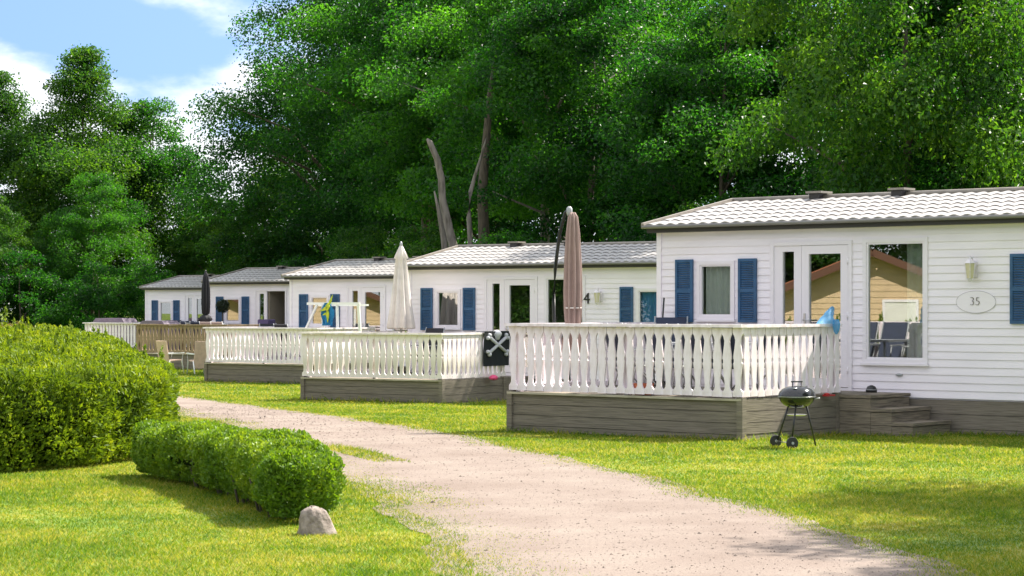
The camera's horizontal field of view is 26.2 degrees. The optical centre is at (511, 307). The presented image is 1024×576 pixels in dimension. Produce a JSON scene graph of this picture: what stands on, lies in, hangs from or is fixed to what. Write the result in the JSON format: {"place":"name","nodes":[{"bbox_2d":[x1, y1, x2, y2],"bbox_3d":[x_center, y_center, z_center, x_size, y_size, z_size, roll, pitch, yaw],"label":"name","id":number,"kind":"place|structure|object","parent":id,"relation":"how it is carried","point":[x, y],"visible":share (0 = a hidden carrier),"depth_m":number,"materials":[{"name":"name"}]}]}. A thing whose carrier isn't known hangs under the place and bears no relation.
{"place":"outdoors","nodes":[
{"label":"outdoors","id":0,"kind":"place"},
{"bbox_2d":[210,321,231,333],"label":"garden chair","id":1,"kind":"object","parent":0,"point":[219,323],"visible":0.12,"depth_m":74.75,"materials":[{"name":"plastic"}]},
{"bbox_2d":[0,0,1010,266],"label":"sky","id":2,"kind":"structure","parent":0,"point":[181,50],"materials":[{"name":"blue"}]},
{"bbox_2d":[0,313,1023,575],"bbox_3d":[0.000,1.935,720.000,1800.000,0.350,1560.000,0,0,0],"label":"ground","id":3,"kind":"structure","parent":0,"point":[888,541],"depth_m":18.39,"materials":[{"name":"green plant"}]},
{"bbox_2d":[1,321,34,327],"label":"dry hedge","id":4,"kind":"object","parent":3,"relation":"on","point":[3,325],"visible":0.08,"depth_m":97.58,"materials":[{"name":"beige plant"}]},
{"bbox_2d":[0,194,51,325],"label":"leafy tree","id":5,"kind":"object","parent":3,"relation":"on","point":[8,215],"visible":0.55,"depth_m":102.85,"materials":[{"name":"green plant"}]},
{"bbox_2d":[0,247,97,330],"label":"leafy shrub","id":6,"kind":"object","parent":3,"relation":"on","point":[50,291],"visible":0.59,"depth_m":100.43,"materials":[{"name":"green plant"}]},
{"bbox_2d":[0,68,125,324],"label":"leafy tree","id":7,"kind":"object","parent":3,"relation":"on","point":[9,105],"visible":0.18,"depth_m":111.97,"materials":[{"name":"green plant"}]},
{"bbox_2d":[33,260,144,330],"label":"leafy shrub","id":8,"kind":"object","parent":3,"relation":"on","point":[101,300],"visible":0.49,"depth_m":98.34,"materials":[{"name":"green plant"}]},
{"bbox_2d":[0,306,180,470],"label":"tall hedge","id":9,"kind":"object","parent":3,"relation":"on","point":[70,386],"visible":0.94,"depth_m":24.59,"materials":[{"name":"green plant"}]},
{"bbox_2d":[23,171,160,328],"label":"leafy tree","id":10,"kind":"object","parent":3,"relation":"on","point":[101,244],"visible":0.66,"depth_m":104.45,"materials":[{"name":"green plant"}]},
{"bbox_2d":[0,43,210,330],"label":"leafy tree","id":11,"kind":"object","parent":3,"relation":"on","point":[40,143],"visible":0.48,"depth_m":110.31,"materials":[{"name":"green plant"}]},
{"bbox_2d":[82,322,189,352],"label":"wooden deck","id":12,"kind":"structure","parent":3,"relation":"on","point":[131,334],"depth_m":87.09,"materials":[{"name":"grey wood"}]},
{"bbox_2d":[93,318,137,342],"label":"covered table","id":13,"kind":"object","parent":12,"relation":"on","point":[116,320],"visible":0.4,"depth_m":88.26,"materials":[{"name":"fabric"}]},
{"bbox_2d":[100,264,176,321],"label":"leafy shrub","id":14,"kind":"object","parent":3,"relation":"on","point":[143,273],"visible":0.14,"depth_m":100.64,"materials":[{"name":"green plant"}]},
{"bbox_2d":[44,96,240,317],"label":"leafy tree","id":15,"kind":"object","parent":3,"relation":"on","point":[164,168],"visible":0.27,"depth_m":112.21,"materials":[{"name":"green plant"}]},
{"bbox_2d":[156,341,184,372],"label":"garden chair","id":16,"kind":"object","parent":3,"relation":"on","point":[159,344],"visible":0.62,"depth_m":68.96,"materials":[{"name":"beige plastic"}]},
{"bbox_2d":[139,274,217,321],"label":"mobile home","id":17,"kind":"object","parent":3,"relation":"on","point":[176,298],"visible":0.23,"depth_m":90.54,"materials":[{"name":"white"}]},
{"bbox_2d":[159,301,171,320],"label":"window","id":18,"kind":"structure","parent":17,"relation":"in","point":[160,302],"depth_m":90.54,"materials":[{"name":"white plastic"}]},
{"bbox_2d":[184,294,200,321],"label":"door","id":19,"kind":"structure","parent":17,"relation":"in","point":[195,297],"depth_m":89.60,"materials":[{"name":"white plastic"}]},
{"bbox_2d":[186,341,206,373],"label":"garden chair","id":20,"kind":"object","parent":3,"relation":"on","point":[200,356],"visible":0.62,"depth_m":68.01,"materials":[{"name":"beige fabric"}]},
{"bbox_2d":[163,197,249,278],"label":"leafy tree","id":21,"kind":"object","parent":3,"relation":"on","point":[191,262],"visible":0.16,"depth_m":109.19,"materials":[{"name":"green plant"}]},
{"bbox_2d":[134,324,286,369],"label":"wooden deck","id":22,"kind":"structure","parent":3,"relation":"on","point":[144,337],"depth_m":74.21,"materials":[{"name":"brown wood"}]},
{"bbox_2d":[136,321,179,349],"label":"covered table","id":23,"kind":"object","parent":22,"relation":"on","point":[159,322],"visible":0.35,"depth_m":76.36,"materials":[{"name":"fabric"}]},
{"bbox_2d":[189,321,201,345],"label":"garden chair","id":24,"kind":"object","parent":22,"relation":"on","point":[194,329],"visible":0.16,"depth_m":75.91,"materials":[{"name":"grey plastic"}]},
{"bbox_2d":[199,321,210,333],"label":"garden chair","id":25,"kind":"object","parent":22,"relation":"on","point":[204,323],"visible":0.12,"depth_m":75.25,"materials":[{"name":"plastic"}]},
{"bbox_2d":[199,270,211,321],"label":"parasol","id":26,"kind":"object","parent":22,"relation":"on","point":[205,302],"visible":0.88,"depth_m":75.50,"materials":[{"name":"black fabric"}]},
{"bbox_2d":[215,299,229,324],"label":"topiary","id":27,"kind":"object","parent":22,"relation":"on","point":[222,307],"visible":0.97,"depth_m":76.63,"materials":[{"name":"green plant"}]},
{"bbox_2d":[197,254,239,274],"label":"leafy shrub","id":28,"kind":"object","parent":3,"relation":"on","point":[215,266],"visible":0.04,"depth_m":99.58,"materials":[{"name":"green plant"}]},
{"bbox_2d":[130,418,346,518],"bbox_3d":[-2.559,1.433,20.586,1.062,0.761,6.039,0,0,-21],"label":"hedge","id":29,"kind":"object","parent":3,"relation":"on","point":[270,471],"visible":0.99,"depth_m":19.35,"materials":[{"name":"green plant"}]},
{"bbox_2d":[201,265,312,352],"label":"mobile home","id":30,"kind":"object","parent":3,"relation":"on","point":[251,295],"visible":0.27,"depth_m":77.19,"materials":[{"name":"white"}]},
{"bbox_2d":[225,297,240,323],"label":"window","id":31,"kind":"structure","parent":30,"relation":"in","point":[226,298],"depth_m":77.32,"materials":[{"name":"white plastic"}]},
{"bbox_2d":[254,289,286,352],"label":"door","id":32,"kind":"structure","parent":30,"relation":"in","point":[277,297],"depth_m":76.77,"materials":[{"name":"white plastic"}]},
{"bbox_2d":[191,172,323,274],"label":"leafy tree","id":33,"kind":"object","parent":3,"relation":"on","point":[236,263],"visible":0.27,"depth_m":97.92,"materials":[{"name":"green plant"}]},
{"bbox_2d":[177,114,394,256],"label":"leafy tree","id":34,"kind":"object","parent":3,"relation":"on","point":[197,228],"visible":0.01,"depth_m":109.67,"materials":[{"name":"green plant"}]},
{"bbox_2d":[275,255,316,266],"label":"leafy shrub","id":35,"kind":"object","parent":3,"relation":"on","point":[298,262],"visible":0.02,"depth_m":89.66,"materials":[{"name":"green plant"}]},
{"bbox_2d":[203,326,393,383],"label":"wooden deck","id":36,"kind":"structure","parent":3,"relation":"on","point":[245,344],"depth_m":60.21,"materials":[{"name":"grey wood"}]},
{"bbox_2d":[258,319,274,325],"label":"purple crate","id":37,"kind":"object","parent":36,"relation":"on","point":[266,321],"visible":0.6,"depth_m":75.12,"materials":[{"name":"purple plastic"}]},
{"bbox_2d":[259,323,281,357],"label":"garden chair","id":38,"kind":"object","parent":36,"relation":"on","point":[267,334],"visible":0.18,"depth_m":63.50,"materials":[{"name":"black fabric"}]},
{"bbox_2d":[273,323,300,359],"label":"garden chair","id":39,"kind":"object","parent":36,"relation":"on","point":[281,325],"visible":0.23,"depth_m":61.87,"materials":[{"name":"white plastic"}]},
{"bbox_2d":[290,302,368,359],"bbox_3d":[-5.034,0.688,60.291,2.331,1.686,0.627,0,0,35],"label":"drying frame","id":40,"kind":"object","parent":36,"relation":"on","point":[338,304],"visible":0.61,"depth_m":59.97,"materials":[{"name":"white wood"}]},
{"bbox_2d":[320,295,333,325],"bbox_3d":[-5.053,0.060,60.082,0.464,0.840,0.099,0,0,35],"label":"swim towel","id":41,"kind":"object","parent":40,"relation":"hanging from","point":[327,313],"visible":1,"depth_m":60.03,"materials":[{"name":"blue fabric"}]},
{"bbox_2d":[296,505,336,535],"bbox_3d":[-1.519,1.684,17.097,0.346,0.302,0.236,0,0,0],"label":"standing stone","id":42,"kind":"object","parent":3,"relation":"on","point":[313,519],"visible":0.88,"depth_m":17.03,"materials":[{"name":"grey stone"}]},
{"bbox_2d":[159,0,475,272],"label":"leafy tree","id":43,"kind":"object","parent":3,"relation":"on","point":[298,139],"visible":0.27,"depth_m":98.10,"materials":[{"name":"green plant"}]},
{"bbox_2d":[281,256,419,370],"bbox_3d":[-1.288,0.576,62.998,9.910,4.168,4.780,0,0,35],"label":"mobile home","id":44,"kind":"object","parent":3,"relation":"on","point":[367,281],"visible":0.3,"depth_m":63.39,"materials":[{"name":"white"}]},
{"bbox_2d":[309,295,328,327],"bbox_3d":[-5.540,0.095,63.360,0.740,0.930,0.110,0,0,35],"label":"window","id":45,"kind":"structure","parent":44,"relation":"in","point":[312,324],"depth_m":63.46,"materials":[{"name":"white plastic"}]},
{"bbox_2d":[346,285,385,345],"bbox_3d":[-4.143,0.470,62.359,1.420,2.220,0.151,0,0,35],"label":"door","id":46,"kind":"structure","parent":44,"relation":"in","point":[362,289],"depth_m":62.40,"materials":[{"name":"white plastic"}]},
{"bbox_2d":[390,285,407,349],"bbox_3d":[-2.944,0.260,61.584,1.110,1.840,0.179,0,0,35],"label":"window","id":47,"kind":"structure","parent":44,"relation":"in","point":[403,330],"depth_m":61.79,"materials":[{"name":"white plastic"}]},
{"bbox_2d":[324,223,395,260],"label":"leafy shrub","id":48,"kind":"object","parent":3,"relation":"on","point":[343,252],"visible":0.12,"depth_m":82.67,"materials":[{"name":"green plant"}]},
{"bbox_2d":[242,0,514,244],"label":"leafy tree","id":49,"kind":"object","parent":3,"relation":"on","point":[362,28],"visible":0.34,"depth_m":86.00,"materials":[{"name":"green plant"}]},
{"bbox_2d":[289,124,474,246],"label":"leafy tree","id":50,"kind":"object","parent":3,"relation":"on","point":[361,192],"visible":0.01,"depth_m":111.92,"materials":[{"name":"green plant"}]},
{"bbox_2d":[362,222,448,258],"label":"leafy shrub","id":51,"kind":"object","parent":3,"relation":"on","point":[429,239],"visible":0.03,"depth_m":71.19,"materials":[{"name":"green plant"}]},
{"bbox_2d":[384,238,437,256],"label":"leafy shrub","id":52,"kind":"object","parent":3,"relation":"on","point":[421,243],"visible":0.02,"depth_m":77.89,"materials":[{"name":"green plant"}]},
{"bbox_2d":[299,331,527,402],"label":"wooden deck","id":53,"kind":"structure","parent":3,"relation":"on","point":[341,380],"depth_m":47.25,"materials":[{"name":"grey wood"}]},
{"bbox_2d":[387,241,415,374],"bbox_3d":[-2.511,0.005,49.878,0.651,3.030,0.642,0,0,33],"label":"parasol","id":54,"kind":"object","parent":53,"relation":"on","point":[401,316],"visible":0.93,"depth_m":49.75,"materials":[{"name":"white fabric"}]},
{"bbox_2d":[410,327,444,373],"bbox_3d":[-1.932,0.973,49.594,0.550,1.074,0.743,0,0,33],"label":"garden chair","id":55,"kind":"object","parent":53,"relation":"on","point":[434,330],"visible":0.19,"depth_m":49.79,"materials":[{"name":"black fabric"}]},
{"bbox_2d":[476,330,509,365],"bbox_3d":[-0.364,0.870,47.920,0.305,0.780,1.020,0,0,33],"label":"flag","id":56,"kind":"object","parent":53,"relation":"hanging from","point":[496,350],"visible":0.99,"depth_m":47.84,"materials":[{"name":"black fabric"}]},
{"bbox_2d":[489,375,497,379],"bbox_3d":[-0.400,1.504,47.584,0.199,0.112,0.327,0,0,0],"label":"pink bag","id":57,"kind":"object","parent":53,"relation":"on","point":[493,377],"visible":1,"depth_m":47.46,"materials":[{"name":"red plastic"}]},
{"bbox_2d":[270,0,567,264],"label":"leafy tree","id":58,"kind":"object","parent":3,"relation":"on","point":[372,216],"visible":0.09,"depth_m":93.68,"materials":[{"name":"green plant"}]},
{"bbox_2d":[434,191,447,248],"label":"bare trunk","id":59,"kind":"object","parent":3,"relation":"on","point":[444,242],"visible":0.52,"depth_m":68.44,"materials":[{"name":"grey plant"}]},
{"bbox_2d":[426,138,456,246],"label":"bare trunk","id":60,"kind":"object","parent":3,"relation":"on","point":[449,228],"visible":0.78,"depth_m":66.88,"materials":[{"name":"grey plant"}]},
{"bbox_2d":[342,0,585,241],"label":"leafy tree","id":61,"kind":"object","parent":3,"relation":"on","point":[414,172],"visible":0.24,"depth_m":81.65,"materials":[{"name":"green plant"}]},
{"bbox_2d":[466,138,486,244],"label":"bare trunk","id":62,"kind":"object","parent":3,"relation":"on","point":[469,227],"visible":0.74,"depth_m":68.95,"materials":[{"name":"grey plant"}]},
{"bbox_2d":[477,67,493,243],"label":"bare trunk","id":63,"kind":"object","parent":3,"relation":"on","point":[483,219],"visible":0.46,"depth_m":69.88,"materials":[{"name":"grey plant"}]},
{"bbox_2d":[473,228,541,244],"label":"leafy shrub","id":64,"kind":"object","parent":3,"relation":"on","point":[498,238],"visible":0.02,"depth_m":65.18,"materials":[{"name":"green plant"}]},
{"bbox_2d":[335,0,711,242],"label":"leafy tree","id":65,"kind":"object","parent":3,"relation":"on","point":[477,31],"visible":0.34,"depth_m":73.06,"materials":[{"name":"green plant"}]},
{"bbox_2d":[407,240,656,386],"bbox_3d":[2.800,0.516,50.179,9.910,4.168,4.780,0,0,33],"label":"mobile home","id":66,"kind":"object","parent":3,"relation":"on","point":[471,288],"visible":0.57,"depth_m":49.82,"materials":[{"name":"white"}]},
{"bbox_2d":[435,289,460,329],"bbox_3d":[-1.462,0.035,50.392,0.740,0.930,0.110,0,0,33],"label":"window","id":67,"kind":"structure","parent":66,"relation":"in","point":[437,291],"depth_m":50.37,"materials":[{"name":"white plastic"}]},
{"bbox_2d":[484,277,537,375],"bbox_3d":[-0.032,0.410,49.440,1.420,2.220,0.151,0,0,33],"label":"door","id":68,"kind":"structure","parent":66,"relation":"in","point":[505,283],"depth_m":49.50,"materials":[{"name":"white plastic"}]},
{"bbox_2d":[544,275,585,322],"bbox_3d":[1.183,0.185,48.689,1.070,1.810,0.084,0,0,33],"label":"window","id":69,"kind":"structure","parent":66,"relation":"in","point":[546,278],"depth_m":48.88,"materials":[{"name":"white plastic"}]},
{"bbox_2d":[636,288,656,321],"bbox_3d":[3.011,0.035,47.526,0.740,0.930,0.178,0,0,33],"label":"window","id":70,"kind":"structure","parent":66,"relation":"in","point":[646,298],"depth_m":47.63,"materials":[{"name":"white plastic"}]},
{"bbox_2d":[526,230,557,243],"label":"leafy shrub","id":71,"kind":"object","parent":3,"relation":"on","point":[551,236],"depth_m":76.42,"materials":[{"name":"green plant"}]},
{"bbox_2d":[414,0,723,241],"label":"leafy tree","id":72,"kind":"object","parent":3,"relation":"on","point":[698,37],"visible":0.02,"depth_m":77.58,"materials":[{"name":"green plant"}]},
{"bbox_2d":[412,0,745,243],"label":"leafy tree","id":73,"kind":"object","parent":3,"relation":"on","point":[590,38],"visible":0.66,"depth_m":68.30,"materials":[{"name":"green plant"}]},
{"bbox_2d":[473,0,822,241],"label":"leafy tree","id":74,"kind":"object","parent":3,"relation":"on","point":[495,224],"visible":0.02,"depth_m":80.40,"materials":[{"name":"green plant"}]},
{"bbox_2d":[641,201,701,240],"bbox_3d":[4.644,-0.281,61.885,5.817,5.495,5.803,0,0,5],"label":"leafy shrub","id":75,"kind":"object","parent":3,"relation":"on","point":[682,208],"visible":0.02,"depth_m":61.65,"materials":[{"name":"green plant"}]},
{"bbox_2d":[572,0,855,241],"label":"leafy tree","id":76,"kind":"object","parent":3,"relation":"on","point":[747,73],"visible":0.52,"depth_m":63.81,"materials":[{"name":"green plant"}]},
{"bbox_2d":[504,322,951,440],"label":"wooden deck","id":77,"kind":"structure","parent":3,"relation":"on","point":[741,409],"depth_m":30.48,"materials":[{"name":"grey wood"}]},
{"bbox_2d":[552,206,587,385],"bbox_3d":[0.783,-0.145,32.544,0.931,2.710,0.600,0,0,41],"label":"cantilever parasol","id":78,"kind":"object","parent":77,"relation":"on","point":[572,290],"visible":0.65,"depth_m":32.37,"materials":[{"name":"brown fabric"}]},
{"bbox_2d":[601,323,654,388],"bbox_3d":[1.658,0.706,31.016,0.684,0.988,0.506,0,0,-43],"label":"garden chair","id":79,"kind":"object","parent":77,"relation":"on","point":[607,341],"visible":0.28,"depth_m":30.91,"materials":[{"name":"blue fabric"}]},
{"bbox_2d":[606,323,655,385],"bbox_3d":[1.757,0.706,31.527,0.684,0.988,0.506,0,0,30],"label":"garden chair","id":80,"kind":"object","parent":77,"relation":"on","point":[634,367],"visible":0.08,"depth_m":31.43,"materials":[{"name":"grey fabric"}]},
{"bbox_2d":[633,383,653,395],"bbox_3d":[1.820,1.127,30.502,0.310,0.165,0.310,0,0,0],"label":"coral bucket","id":81,"kind":"object","parent":77,"relation":"on","point":[635,385],"visible":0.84,"depth_m":30.41,"materials":[{"name":"orange plastic"}]},
{"bbox_2d":[654,298,665,385],"bbox_3d":[2.272,0.525,34.172,0.280,1.372,0.059,0,0,40],"label":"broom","id":82,"kind":"object","parent":77,"relation":"on","point":[663,316],"visible":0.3,"depth_m":34.11,"materials":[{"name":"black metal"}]},
{"bbox_2d":[640,323,693,389],"bbox_3d":[2.182,0.706,30.699,0.506,0.988,0.684,0,0,42],"label":"garden chair","id":83,"kind":"object","parent":77,"relation":"on","point":[654,340],"visible":0.16,"depth_m":30.54,"materials":[{"name":"blue fabric"}]},
{"bbox_2d":[653,316,687,384],"bbox_3d":[2.394,0.662,33.616,0.550,1.074,0.743,0,0,11],"label":"garden chair","id":84,"kind":"object","parent":77,"relation":"on","point":[670,320],"visible":0.2,"depth_m":33.91,"materials":[{"name":"blue fabric"}]},
{"bbox_2d":[681,327,724,389],"bbox_3d":[2.650,0.706,30.234,0.506,0.988,0.684,0,0,35],"label":"garden chair","id":85,"kind":"object","parent":77,"relation":"on","point":[692,341],"visible":0.27,"depth_m":30.06,"materials":[{"name":"white plastic"}]},
{"bbox_2d":[662,342,758,387],"bbox_3d":[2.822,0.851,31.290,1.300,0.721,0.800,0,0,40],"label":"garden table","id":86,"kind":"object","parent":77,"relation":"on","point":[673,343],"visible":0.05,"depth_m":31.16,"materials":[{"name":"grey metal"}]},
{"bbox_2d":[710,324,758,388],"bbox_3d":[3.041,0.706,29.835,0.506,0.988,0.684,0,0,30],"label":"garden chair","id":87,"kind":"object","parent":77,"relation":"on","point":[732,342],"visible":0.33,"depth_m":29.67,"materials":[{"name":"blue fabric"}]},
{"bbox_2d":[731,323,785,390],"bbox_3d":[3.387,0.706,30.467,0.506,0.988,0.684,0,0,-42],"label":"garden chair","id":88,"kind":"object","parent":77,"relation":"on","point":[764,344],"visible":0.15,"depth_m":30.32,"materials":[{"name":"blue fabric"}]},
{"bbox_2d":[816,306,839,333],"bbox_3d":[4.375,0.171,30.783,0.425,0.397,0.249,0,0,-24],"label":"scoop net","id":89,"kind":"object","parent":77,"relation":"attached to","point":[827,317],"visible":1,"depth_m":30.75,"materials":[{"name":"blue"}]},
{"bbox_2d":[770,381,819,448],"bbox_3d":[3.564,1.341,27.630,0.602,0.847,0.540,0,0,0],"label":"kettle grill","id":90,"kind":"object","parent":3,"relation":"on","point":[796,397],"visible":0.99,"depth_m":27.47,"materials":[{"name":"black metal"}]},
{"bbox_2d":[645,0,981,197],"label":"leafy tree","id":91,"kind":"object","parent":3,"relation":"on","point":[772,170],"visible":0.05,"depth_m":66.40,"materials":[{"name":"green plant"}]},
{"bbox_2d":[641,187,1023,436],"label":"mobile home","id":92,"kind":"object","parent":3,"relation":"on","point":[921,293],"visible":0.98,"depth_m":32.13,"materials":[{"name":"white"}]},
{"bbox_2d":[695,261,735,321],"bbox_3d":[3.153,-0.255,33.744,0.740,0.930,0.180,0,0,40],"label":"window","id":93,"kind":"structure","parent":92,"relation":"in","point":[720,275],"depth_m":33.80,"materials":[{"name":"white plastic"}]},
{"bbox_2d":[770,240,852,390],"bbox_3d":[4.425,0.120,32.583,1.420,2.220,0.151,0,0,40],"label":"door","id":94,"kind":"structure","parent":92,"relation":"in","point":[802,253],"depth_m":32.62,"materials":[{"name":"white plastic"}]},
{"bbox_2d":[860,237,928,365],"bbox_3d":[5.545,-0.090,31.699,1.110,1.840,0.179,0,0,41],"label":"window","id":95,"kind":"structure","parent":92,"relation":"in","point":[917,247],"depth_m":31.59,"materials":[{"name":"white plastic"}]},
{"bbox_2d":[702,0,1023,193],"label":"leafy tree","id":96,"kind":"object","parent":3,"relation":"on","point":[998,152],"visible":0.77,"depth_m":50.60,"materials":[{"name":"green plant"}]},
{"bbox_2d":[792,1,1019,177],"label":"leafy tree","id":97,"kind":"object","parent":3,"relation":"on","point":[885,70],"depth_m":69.23,"materials":[{"name":"green plant"}]},
{"bbox_2d":[796,0,1023,194],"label":"leafy tree","id":98,"kind":"object","parent":3,"relation":"on","point":[922,173],"visible":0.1,"depth_m":53.20,"materials":[{"name":"green plant"}]},
{"bbox_2d":[951,69,1023,186],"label":"leafy tree","id":99,"kind":"object","parent":3,"relation":"on","point":[986,104],"depth_m":56.73,"materials":[{"name":"green plant"}]},
{"bbox_2d":[176,396,975,575],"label":"gravel road","id":100,"kind":"structure","parent":0,"point":[626,487],"depth_m":18.42,"materials":[{"name":"beige gravel"}]},
{"bbox_2d":[866,385,876,392],"bbox_3d":[5.165,1.161,31.616,0.166,0.107,0.166,0,0,41],"label":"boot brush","id":101,"kind":"object","parent":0,"point":[871,389],"visible":1,"depth_m":31.55,"materials":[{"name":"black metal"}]}
]}

